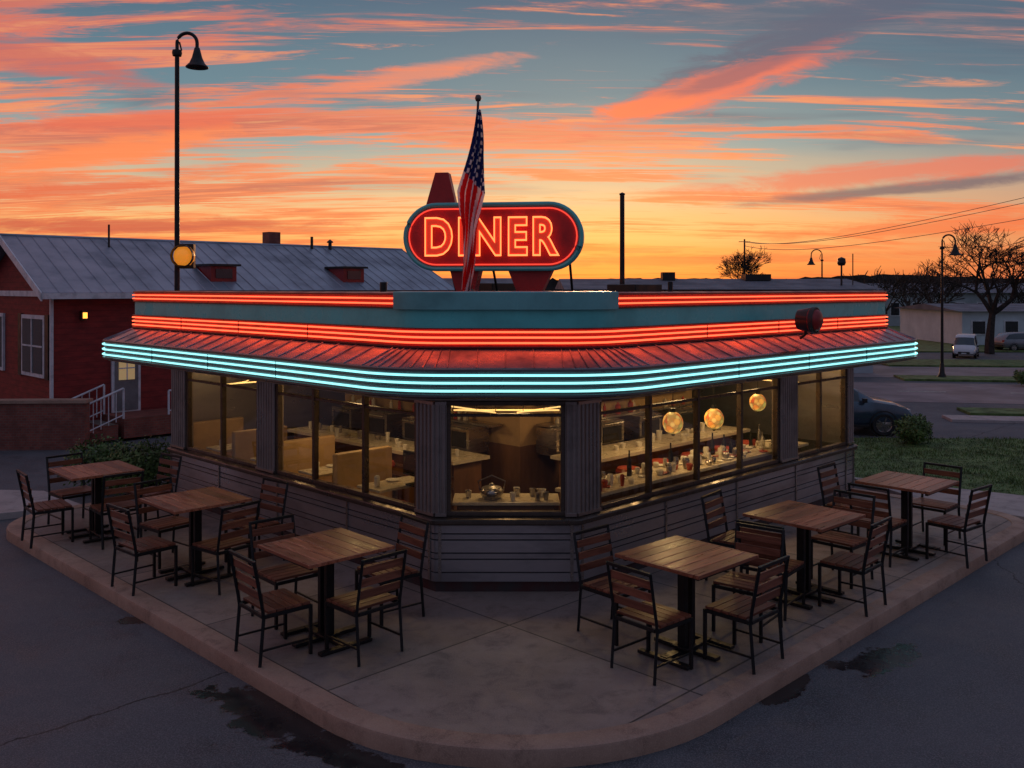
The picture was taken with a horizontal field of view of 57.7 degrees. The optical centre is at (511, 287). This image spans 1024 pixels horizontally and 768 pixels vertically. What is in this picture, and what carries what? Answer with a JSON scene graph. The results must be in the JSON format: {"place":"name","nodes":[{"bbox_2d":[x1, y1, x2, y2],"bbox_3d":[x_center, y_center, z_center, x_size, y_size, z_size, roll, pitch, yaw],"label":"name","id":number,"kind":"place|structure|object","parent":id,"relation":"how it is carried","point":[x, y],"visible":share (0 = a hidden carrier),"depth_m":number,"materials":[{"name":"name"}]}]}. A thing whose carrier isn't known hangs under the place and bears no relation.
{"place":"outdoors","nodes":[
{"label":"outdoors","id":0,"kind":"place"},
{"bbox_2d":[0,490,78,519],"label":"path","id":1,"kind":"structure","parent":0,"point":[11,504],"depth_m":13.20,"materials":[{"name":"concrete"}]},
{"bbox_2d":[0,352,1023,767],"bbox_3d":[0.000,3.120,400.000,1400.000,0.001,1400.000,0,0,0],"label":"ground","id":2,"kind":"structure","parent":0,"point":[88,678],"depth_m":7.10,"materials":[{"name":"asphalt"}]},
{"bbox_2d":[0,398,92,449],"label":"brick wall","id":3,"kind":"structure","parent":2,"relation":"on","point":[47,424],"depth_m":17.90,"materials":[{"name":"brick"}]},
{"bbox_2d":[0,253,170,420],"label":"walls","id":4,"kind":"structure","parent":2,"relation":"on","point":[81,365],"depth_m":19.75,"materials":[{"name":"red"}]},
{"bbox_2d":[0,313,48,379],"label":"house window","id":5,"kind":"structure","parent":4,"relation":"attached to","point":[33,345],"depth_m":19.63,"materials":[{"name":"white paint"}]},
{"bbox_2d":[0,235,134,397],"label":"white trim","id":6,"kind":"structure","parent":4,"relation":"attached to","point":[39,294],"depth_m":18.99,"materials":[{"name":"paint"}]},
{"bbox_2d":[111,361,140,412],"bbox_3d":[-8.304,2.000,20.026,0.620,1.320,0.089,0,0,-45],"label":"door","id":7,"kind":"structure","parent":4,"relation":"attached to","point":[127,376],"depth_m":20.00,"materials":[{"name":"white paint"}]},
{"bbox_2d":[0,233,454,292],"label":"metal roof","id":8,"kind":"structure","parent":4,"relation":"on","point":[64,264],"depth_m":22.36,"materials":[{"name":"metal"}]},
{"bbox_2d":[196,264,367,281],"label":"roof dormers","id":9,"kind":"object","parent":8,"relation":"on","point":[219,272],"visible":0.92,"depth_m":22.07,"materials":[{"name":"red wood"}]},
{"bbox_2d":[57,433,141,489],"bbox_3d":[-6.261,2.684,14.312,1.340,0.869,0.991,0,0,0],"label":"shrub","id":10,"kind":"object","parent":2,"relation":"on","point":[102,448],"visible":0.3,"depth_m":14.15,"materials":[{"name":"green plant"}]},
{"bbox_2d":[73,384,170,432],"bbox_3d":[-7.724,2.541,19.799,3.638,1.038,1.044,0,0,-45],"label":"porch railing","id":11,"kind":"object","parent":2,"relation":"on","point":[108,395],"visible":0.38,"depth_m":18.90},
{"bbox_2d":[89,434,169,496],"bbox_3d":[-5.475,2.648,13.791,1.467,0.938,1.113,0,0,0],"label":"shrub","id":12,"kind":"object","parent":2,"relation":"on","point":[147,460],"visible":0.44,"depth_m":13.59,"materials":[{"name":"green plant"}]},
{"bbox_2d":[90,407,170,444],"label":"porch deck","id":13,"kind":"structure","parent":2,"relation":"on","point":[141,423],"depth_m":19.18,"materials":[{"name":"wood"}]},
{"bbox_2d":[170,31,208,290],"bbox_3d":[-5.491,-0.619,15.776,0.663,7.478,0.385,0,0,-9],"label":"street lamp","id":14,"kind":"object","parent":2,"relation":"on","point":[184,255],"visible":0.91,"depth_m":15.76,"materials":[{"name":"black metal"}]},
{"bbox_2d":[6,488,1023,767],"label":"kerb","id":15,"kind":"structure","parent":2,"relation":"on","point":[660,732],"depth_m":7.02,"materials":[{"name":"concrete"}]},
{"bbox_2d":[555,279,880,372],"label":"warehouse","id":16,"kind":"structure","parent":2,"relation":"on","point":[730,284],"depth_m":35.36,"materials":[{"name":"grey"}]},
{"bbox_2d":[661,254,852,285],"bbox_3d":[9.557,-0.650,36.635,7.266,1.300,1.834,0,0,17],"label":"rooftop equipment","id":17,"kind":"object","parent":16,"relation":"on","point":[670,276],"visible":0.9,"depth_m":36.60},
{"bbox_2d":[553,259,1023,325],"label":"distant trees","id":18,"kind":"object","parent":2,"relation":"on","point":[897,282],"visible":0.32,"depth_m":63.91,"materials":[{"name":"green plant"}]},
{"bbox_2d":[854,388,911,436],"bbox_3d":[6.841,2.566,20.301,3.341,1.196,1.569,0,0,6],"label":"parked car","id":19,"kind":"object","parent":2,"relation":"on","point":[878,415],"visible":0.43,"depth_m":19.55,"materials":[{"name":"blue paint"}]},
{"bbox_2d":[854,366,1023,376],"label":"parking lot","id":20,"kind":"structure","parent":2,"relation":"on","point":[884,371],"depth_m":34.67,"materials":[{"name":"asphalt"}]},
{"bbox_2d":[882,359,1023,367],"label":"grass verge","id":21,"kind":"object","parent":2,"relation":"on","point":[959,363],"depth_m":37.57,"materials":[{"name":"plant"}]},
{"bbox_2d":[893,375,1021,382],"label":"grass verge","id":22,"kind":"object","parent":2,"relation":"on","point":[959,378],"depth_m":31.34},
{"bbox_2d":[937,234,961,376],"bbox_3d":[15.053,0.631,32.000,0.813,4.978,0.414,0,0,0],"label":"street lamp","id":23,"kind":"object","parent":22,"relation":"on","point":[955,251],"visible":0.95,"depth_m":31.96,"materials":[{"name":"black metal"}]},
{"bbox_2d":[952,334,978,358],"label":"parked van","id":24,"kind":"object","parent":2,"relation":"on","point":[965,344],"visible":1,"depth_m":41.26,"materials":[{"name":"white paint"}]},
{"bbox_2d":[916,220,1023,353],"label":"bare tree","id":25,"kind":"object","parent":2,"relation":"on","point":[992,308],"visible":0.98,"depth_m":43.84,"materials":[{"name":"brown plant"}]},
{"bbox_2d":[957,407,1023,415],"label":"grass verge","id":26,"kind":"object","parent":2,"relation":"on","point":[994,411],"depth_m":22.97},
{"bbox_2d":[0,0,1023,279],"label":"sky","id":27,"kind":"structure","parent":0,"point":[720,124],"materials":[{"name":"orange"}]},
{"bbox_2d":[25,495,1010,734],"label":"sidewalk","id":28,"kind":"structure","parent":0,"point":[519,663],"depth_m":7.98,"materials":[{"name":"concrete"}]},
{"bbox_2d":[16,469,73,548],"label":"patio chair","id":29,"kind":"object","parent":28,"relation":"on","point":[53,506],"visible":1,"depth_m":10.96,"materials":[{"name":"brown wood"}]},
{"bbox_2d":[46,452,90,529],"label":"patio chair","id":30,"kind":"object","parent":28,"relation":"on","point":[74,491],"visible":0.7,"depth_m":11.82,"materials":[{"name":"brown wood"}]},
{"bbox_2d":[49,460,143,543],"bbox_3d":[-5.050,2.595,11.300,0.840,0.796,0.837,0,0,-43],"label":"patio table","id":31,"kind":"object","parent":28,"relation":"on","point":[95,473],"visible":0.78,"depth_m":11.25,"materials":[{"name":"brown wood"}]},
{"bbox_2d":[89,471,143,549],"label":"patio chair","id":32,"kind":"object","parent":28,"relation":"on","point":[122,501],"visible":0.7,"depth_m":10.82,"materials":[{"name":"brown wood"}]},
{"bbox_2d":[106,503,177,595],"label":"patio chair","id":33,"kind":"object","parent":28,"relation":"on","point":[148,545],"visible":1,"depth_m":9.26,"materials":[{"name":"brown wood"}]},
{"bbox_2d":[125,453,181,530],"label":"patio chair","id":34,"kind":"object","parent":28,"relation":"on","point":[169,470],"visible":0.57,"depth_m":11.86,"materials":[{"name":"brown wood"}]},
{"bbox_2d":[133,477,188,568],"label":"patio chair","id":35,"kind":"object","parent":28,"relation":"on","point":[159,525],"visible":0.75,"depth_m":10.21,"materials":[{"name":"brown wood"}]},
{"bbox_2d":[139,486,251,586],"bbox_3d":[-3.310,2.595,9.720,0.840,0.796,0.837,0,0,-45],"label":"patio table","id":36,"kind":"object","parent":28,"relation":"on","point":[194,503],"visible":0.94,"depth_m":9.66,"materials":[{"name":"brown wood"}]},
{"bbox_2d":[191,500,260,594],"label":"patio chair","id":37,"kind":"object","parent":28,"relation":"on","point":[227,541],"visible":0.86,"depth_m":9.27,"materials":[{"name":"brown wood"}]},
{"bbox_2d":[224,477,288,565],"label":"patio chair","id":38,"kind":"object","parent":28,"relation":"on","point":[273,499],"visible":0.45,"depth_m":10.30,"materials":[{"name":"brown wood"}]},
{"bbox_2d":[228,550,312,667],"bbox_3d":[-1.982,2.572,7.622,0.525,0.854,0.465,0,0,-41],"label":"patio chair","id":39,"kind":"object","parent":28,"relation":"on","point":[279,602],"visible":1,"depth_m":7.57,"materials":[{"name":"brown wood"}]},
{"bbox_2d":[248,514,317,629],"bbox_3d":[-2.078,2.572,8.501,0.465,0.854,0.525,0,0,-42],"label":"patio chair","id":40,"kind":"object","parent":28,"relation":"on","point":[273,575],"visible":0.55,"depth_m":8.51,"materials":[{"name":"brown wood"}]},
{"bbox_2d":[257,527,394,656],"bbox_3d":[-1.590,2.595,7.950,0.840,0.796,0.837,0,0,-44],"label":"patio table","id":41,"kind":"object","parent":28,"relation":"on","point":[324,551],"visible":0.93,"depth_m":7.90,"materials":[{"name":"brown wood"}]},
{"bbox_2d":[325,549,406,666],"bbox_3d":[-1.200,2.572,7.660,0.525,0.854,0.465,0,0,45],"label":"patio chair","id":42,"kind":"object","parent":28,"relation":"on","point":[353,603],"visible":0.98,"depth_m":7.58,"materials":[{"name":"brown wood"}]},
{"bbox_2d":[355,513,429,625],"bbox_3d":[-1.097,2.572,8.537,0.525,0.854,0.465,0,0,-39],"label":"patio chair","id":43,"kind":"object","parent":28,"relation":"on","point":[410,572],"visible":0.62,"depth_m":8.53,"materials":[{"name":"brown wood"}]},
{"bbox_2d":[573,524,651,645],"bbox_3d":[0.872,2.572,8.132,0.464,0.854,0.525,0,0,-42],"label":"patio chair","id":44,"kind":"object","parent":28,"relation":"on","point":[599,586],"visible":0.59,"depth_m":8.15,"materials":[{"name":"brown wood"}]},
{"bbox_2d":[606,561,692,685],"bbox_3d":[1.078,2.572,7.312,0.525,0.854,0.464,0,0,-42],"label":"patio chair","id":45,"kind":"object","parent":28,"relation":"on","point":[649,611],"visible":0.99,"depth_m":7.23,"materials":[{"name":"brown wood"}]},
{"bbox_2d":[615,535,758,670],"bbox_3d":[1.440,2.595,7.680,0.837,0.796,0.840,0,0,-43],"label":"patio table","id":46,"kind":"object","parent":28,"relation":"on","point":[689,561],"visible":0.94,"depth_m":7.62,"materials":[{"name":"brown wood"}]},
{"bbox_2d":[701,489,765,579],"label":"patio chair","id":47,"kind":"object","parent":28,"relation":"on","point":[727,539],"visible":0.45,"depth_m":9.60,"materials":[{"name":"brown wood"}]},
{"bbox_2d":[703,555,789,674],"bbox_3d":[1.890,2.572,7.490,0.464,0.854,0.525,0,0,-44],"label":"patio chair","id":48,"kind":"object","parent":28,"relation":"on","point":[735,608],"visible":1,"depth_m":7.43,"materials":[{"name":"brown wood"}]},
{"bbox_2d":[712,522,784,642],"bbox_3d":[2.086,2.572,8.194,0.465,0.854,0.525,0,0,38],"label":"patio chair","id":49,"kind":"object","parent":28,"relation":"on","point":[733,579],"visible":0.66,"depth_m":8.24,"materials":[{"name":"brown wood"}]},
{"bbox_2d":[736,519,804,620],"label":"patio chair","id":50,"kind":"object","parent":28,"relation":"on","point":[794,566],"visible":0.56,"depth_m":8.53,"materials":[{"name":"brown wood"}]},
{"bbox_2d":[742,500,865,609],"bbox_3d":[2.840,2.595,9.050,0.837,0.796,0.840,0,0,-43],"label":"patio table","id":51,"kind":"object","parent":28,"relation":"on","point":[805,519],"visible":0.88,"depth_m":9.00,"materials":[{"name":"brown wood"}]},
{"bbox_2d":[811,489,875,588],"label":"patio chair","id":52,"kind":"object","parent":28,"relation":"on","point":[854,542],"visible":0.75,"depth_m":9.59,"materials":[{"name":"brown wood"}]},
{"bbox_2d":[817,462,874,538],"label":"patio chair","id":53,"kind":"object","parent":28,"relation":"on","point":[827,482],"visible":0.44,"depth_m":11.15,"materials":[{"name":"brown wood"}]},
{"bbox_2d":[818,516,891,616],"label":"patio chair","id":54,"kind":"object","parent":28,"relation":"on","point":[849,562],"visible":1,"depth_m":8.70,"materials":[{"name":"brown wood"}]},
{"bbox_2d":[848,483,907,567],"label":"patio chair","id":55,"kind":"object","parent":28,"relation":"on","point":[897,523],"visible":0.59,"depth_m":10.12,"materials":[{"name":"brown wood"}]},
{"bbox_2d":[855,471,958,560],"bbox_3d":[4.500,2.595,10.600,0.837,0.796,0.840,0,0,-45],"label":"patio table","id":56,"kind":"object","parent":28,"relation":"on","point":[907,485],"visible":0.84,"depth_m":10.55,"materials":[{"name":"brown wood"}]},
{"bbox_2d":[913,462,962,545],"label":"patio chair","id":57,"kind":"object","parent":28,"relation":"on","point":[938,505],"visible":0.75,"depth_m":11.15,"materials":[{"name":"brown wood"}]},
{"bbox_2d":[925,484,992,568],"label":"patio chair","id":58,"kind":"object","parent":28,"relation":"on","point":[951,522],"visible":1,"depth_m":10.17,"materials":[{"name":"brown wood"}]},
{"bbox_2d":[345,390,691,509],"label":"kitchen wall","id":59,"kind":"structure","parent":0,"point":[515,460],"depth_m":11.96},
{"bbox_2d":[331,394,502,452],"bbox_3d":[-1.422,1.715,12.904,3.282,0.789,0.430,0,0,45],"label":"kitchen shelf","id":60,"kind":"object","parent":59,"relation":"attached to","point":[469,435],"visible":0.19,"depth_m":12.99,"materials":[{"name":"metal"}]},
{"bbox_2d":[109,359,911,399],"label":"soffit","id":61,"kind":"structure","parent":59,"relation":"on","point":[511,399],"depth_m":9.23,"materials":[{"name":"paint"}]},
{"bbox_2d":[102,339,916,398],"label":"eave fascia","id":62,"kind":"structure","parent":61,"relation":"on","point":[506,395],"depth_m":9.17,"materials":[{"name":"metal"}]},
{"bbox_2d":[104,328,915,367],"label":"canopy roof","id":63,"kind":"structure","parent":62,"relation":"on","point":[385,356],"depth_m":9.53,"materials":[{"name":"metal"}]},
{"bbox_2d":[132,314,887,348],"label":"red fascia","id":64,"kind":"structure","parent":63,"relation":"on","point":[506,346],"depth_m":9.65,"materials":[{"name":"metal"}]},
{"bbox_2d":[135,302,884,327],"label":"teal fascia","id":65,"kind":"structure","parent":64,"relation":"on","point":[392,317],"depth_m":9.74,"materials":[{"name":"metal"}]},
{"bbox_2d":[133,290,886,309],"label":"parapet trim","id":66,"kind":"structure","parent":65,"relation":"on","point":[505,300],"depth_m":9.53,"materials":[{"name":"teal metal"}]},
{"bbox_2d":[318,291,694,291],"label":"roof deck","id":67,"kind":"structure","parent":66,"relation":"on","point":[394,291],"depth_m":14.62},
{"bbox_2d":[457,94,484,290],"bbox_3d":[-0.425,-0.980,9.730,0.290,2.101,0.160,0,0,0],"label":"american flag","id":68,"kind":"object","parent":67,"relation":"on","point":[471,191],"visible":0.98,"depth_m":9.70,"materials":[{"name":"fabric"}]},
{"bbox_2d":[403,172,583,290],"bbox_3d":[-0.149,-0.610,10.616,1.993,1.380,1.081,0,0,8],"label":"diner sign","id":69,"kind":"object","parent":67,"relation":"on","point":[531,246],"visible":0.96,"depth_m":10.12,"materials":[{"name":"red metal"}]},
{"bbox_2d":[132,294,887,303],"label":"red neon tubes","id":70,"kind":"object","parent":66,"relation":"attached to","point":[619,298],"visible":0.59,"depth_m":10.56,"materials":[{"name":"orange"}]},
{"bbox_2d":[132,316,887,343],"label":"red neon tubes","id":71,"kind":"object","parent":64,"relation":"attached to","point":[500,332],"visible":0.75,"depth_m":9.64,"materials":[{"name":"orange"}]},
{"bbox_2d":[795,307,822,338],"bbox_3d":[3.530,0.419,11.022,0.292,0.393,0.314,0,0,40],"label":"round beacon light","id":72,"kind":"object","parent":63,"relation":"attached to","point":[809,320],"visible":1,"depth_m":10.93,"materials":[{"name":"red metal"}]},
{"bbox_2d":[102,342,917,391],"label":"cyan neon tubes","id":73,"kind":"object","parent":62,"relation":"attached to","point":[509,375],"visible":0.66,"depth_m":9.19,"materials":[{"name":"teal"}]},
{"bbox_2d":[663,408,682,435],"bbox_3d":[1.886,1.377,10.900,0.242,0.705,0.242,0,0,0],"label":"pendant lamp","id":74,"kind":"object","parent":61,"relation":"hanging from","point":[672,422],"visible":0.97,"depth_m":10.82,"materials":[{"name":"orange glass"}]},
{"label":"light hangers","id":75,"kind":"object","parent":61,"relation":"attached to","visible":0},
{"bbox_2d":[228,380,771,412],"bbox_3d":[0.045,1.330,13.385,6.485,0.016,6.188,0,0,-45],"label":"interior light tube","id":76,"kind":"object","parent":75,"relation":"attached to","point":[493,410],"visible":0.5,"depth_m":10.12,"materials":[{"name":"yellow"}]},
{"bbox_2d":[536,396,692,455],"bbox_3d":[1.596,1.718,12.878,0.430,0.784,3.282,0,0,45],"label":"kitchen shelf","id":77,"kind":"object","parent":59,"relation":"attached to","point":[628,425],"visible":0.4,"depth_m":12.68,"materials":[{"name":"metal"}]},
{"bbox_2d":[380,281,672,291],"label":"roof vents","id":78,"kind":"object","parent":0,"point":[610,287],"visible":0.73,"depth_m":12.57,"materials":[{"name":"metal"}]},
{"bbox_2d":[619,192,624,283],"bbox_3d":[2.370,0.530,20.000,0.130,5.180,0.130,0,0,0],"label":"utility pole","id":79,"kind":"object","parent":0,"point":[622,237],"visible":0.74,"depth_m":19.95,"materials":[{"name":"black metal"}]},
{"bbox_2d":[545,274,1023,289],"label":"background hills","id":80,"kind":"structure","parent":0,"point":[553,282],"depth_m":305.77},
{"bbox_2d":[739,197,1023,253],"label":"power line","id":81,"kind":"object","parent":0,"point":[744,241],"visible":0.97,"depth_m":46.49,"materials":[{"name":"black metal"}]},
{"bbox_2d":[854,382,1023,403],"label":"road","id":82,"kind":"structure","parent":0,"point":[978,393],"depth_m":27.70,"materials":[{"name":"asphalt"}]},
{"bbox_2d":[854,435,1023,494],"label":"lawn","id":83,"kind":"structure","parent":0,"point":[967,477],"depth_m":16.44,"materials":[{"name":"green plant"}]},
{"bbox_2d":[892,413,932,444],"bbox_3d":[7.855,2.762,18.214,0.742,0.637,0.764,0,0,42],"label":"shrub","id":84,"kind":"object","parent":83,"relation":"on","point":[913,428],"visible":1,"depth_m":18.05,"materials":[{"name":"green plant"}]},
{"bbox_2d":[855,477,1023,519],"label":"path","id":85,"kind":"structure","parent":0,"point":[1012,504],"depth_m":13.32,"materials":[{"name":"concrete"}]},
{"bbox_2d":[888,326,1023,351],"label":"lawn","id":86,"kind":"structure","parent":0,"point":[926,346],"depth_m":47.83,"materials":[{"name":"green plant"}]},
{"bbox_2d":[717,246,771,278],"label":"bare tree","id":87,"kind":"object","parent":86,"relation":"on","point":[744,267],"visible":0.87,"depth_m":79.12,"materials":[{"name":"brown plant"}]},
{"bbox_2d":[866,283,1023,325],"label":"trees","id":88,"kind":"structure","parent":86,"relation":"on","point":[893,311],"depth_m":75.00,"materials":[{"name":"plant"}]},
{"bbox_2d":[994,332,1023,350],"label":"parked car","id":89,"kind":"object","parent":86,"relation":"on","point":[1012,341],"visible":0.87,"depth_m":45.62,"materials":[{"name":"grey paint"}]},
{"bbox_2d":[900,308,1023,344],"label":"walls","id":90,"kind":"structure","parent":0,"point":[920,324],"depth_m":51.68,"materials":[{"name":"paint"}]},
{"bbox_2d":[896,304,1023,310],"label":"roof","id":91,"kind":"structure","parent":90,"relation":"on","point":[977,307],"depth_m":52.28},
{"bbox_2d":[971,320,1018,334],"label":"windows","id":92,"kind":"structure","parent":90,"relation":"attached to","point":[978,327],"depth_m":49.94,"materials":[{"name":"glass"}]},
{"bbox_2d":[942,415,1023,423],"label":"path","id":93,"kind":"structure","parent":0,"point":[986,419],"depth_m":21.75,"materials":[{"name":"concrete"}]},
{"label":"floor","id":94,"kind":"structure","parent":0,"visible":0},
{"bbox_2d":[193,417,243,455],"bbox_3d":[-4.156,2.413,13.354,0.410,1.015,0.800,0,0,45],"label":"booth seat","id":95,"kind":"object","parent":94,"relation":"on","point":[206,433],"visible":0.14,"depth_m":13.37,"materials":[{"name":"leather"}]},
{"bbox_2d":[232,425,286,462],"bbox_3d":[-3.308,2.413,12.506,0.410,1.015,0.800,0,0,45],"label":"booth seat","id":96,"kind":"object","parent":94,"relation":"on","point":[243,444],"visible":0.2,"depth_m":12.41,"materials":[{"name":"leather"}]},
{"bbox_2d":[284,435,334,481],"bbox_3d":[-2.495,2.413,11.693,0.800,1.015,0.410,0,0,-45],"label":"booth seat","id":97,"kind":"object","parent":94,"relation":"on","point":[297,454],"visible":0.12,"depth_m":11.74,"materials":[{"name":"leather"}]},
{"bbox_2d":[333,446,406,501],"bbox_3d":[-1.646,2.413,10.844,0.410,1.015,0.800,0,0,45],"label":"booth seat","id":98,"kind":"object","parent":94,"relation":"on","point":[347,468],"visible":0.26,"depth_m":10.86,"materials":[{"name":"leather"}]},
{"bbox_2d":[357,475,413,498],"bbox_3d":[-1.325,2.522,10.522,0.750,0.875,0.420,0,0,-45],"label":"booth table","id":99,"kind":"object","parent":94,"relation":"on","point":[393,485],"visible":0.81,"depth_m":10.38,"materials":[{"name":"brown metal"}]},
{"bbox_2d":[287,421,489,509],"bbox_3d":[-1.780,2.448,12.520,0.600,1.024,3.668,0,0,-45],"label":"diner counter","id":100,"kind":"object","parent":94,"relation":"on","point":[465,470],"visible":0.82,"depth_m":11.86,"materials":[{"name":"beige metal"}]},
{"bbox_2d":[452,493,559,509],"bbox_3d":[-0.060,2.561,9.680,1.100,0.758,0.420,0,0,0],"label":"window ledge table","id":101,"kind":"object","parent":94,"relation":"on","point":[522,501],"depth_m":9.51,"materials":[{"name":"wood"}]},
{"bbox_2d":[478,475,505,500],"bbox_3d":[-0.210,2.058,9.630,0.238,0.249,0.238,0,0,-37],"label":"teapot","id":102,"kind":"object","parent":101,"relation":"on","point":[491,492],"visible":1,"depth_m":9.55,"materials":[{"name":"silver metal"}]},
{"bbox_2d":[172,450,852,591],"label":"ribbed wall panels","id":103,"kind":"object","parent":94,"relation":"on","point":[505,558],"visible":0.52,"depth_m":9.86,"materials":[{"name":"metal"}]},
{"bbox_2d":[170,450,854,580],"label":"panel seams","id":104,"kind":"object","parent":103,"relation":"attached to","point":[571,554],"visible":0.73,"depth_m":9.19,"materials":[{"name":"silver metal"}]},
{"bbox_2d":[167,432,857,524],"bbox_3d":[0.045,2.607,13.385,6.928,0.705,7.225,0,0,45],"label":"sill band","id":105,"kind":"object","parent":94,"relation":"on","point":[521,520],"visible":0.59,"depth_m":10.30,"materials":[{"name":"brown metal"}]},
{"bbox_2d":[170,368,854,516],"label":"fluted piers","id":106,"kind":"structure","parent":105,"relation":"on","point":[582,458],"depth_m":9.35,"materials":[{"name":"metal"}]},
{"bbox_2d":[186,369,846,515],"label":"window frames","id":107,"kind":"structure","parent":106,"relation":"attached to","point":[647,406],"depth_m":10.70,"materials":[{"name":"metal"}]},
{"bbox_2d":[193,370,839,442],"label":"walls","id":108,"kind":"structure","parent":94,"relation":"on","point":[242,403],"depth_m":13.97,"materials":[{"name":"metal"}]},
{"bbox_2d":[550,422,750,509],"bbox_3d":[1.980,2.448,12.520,0.600,1.024,3.668,0,0,45],"label":"diner counter","id":109,"kind":"object","parent":94,"relation":"on","point":[614,456],"visible":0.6,"depth_m":12.32,"materials":[{"name":"beige metal"}]},
{"bbox_2d":[555,424,808,502],"bbox_3d":[2.280,2.403,11.419,0.526,1.114,4.632,0,0,45],"label":"serving counter","id":110,"kind":"object","parent":94,"relation":"on","point":[671,471],"visible":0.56,"depth_m":11.04,"materials":[{"name":"silver metal"}]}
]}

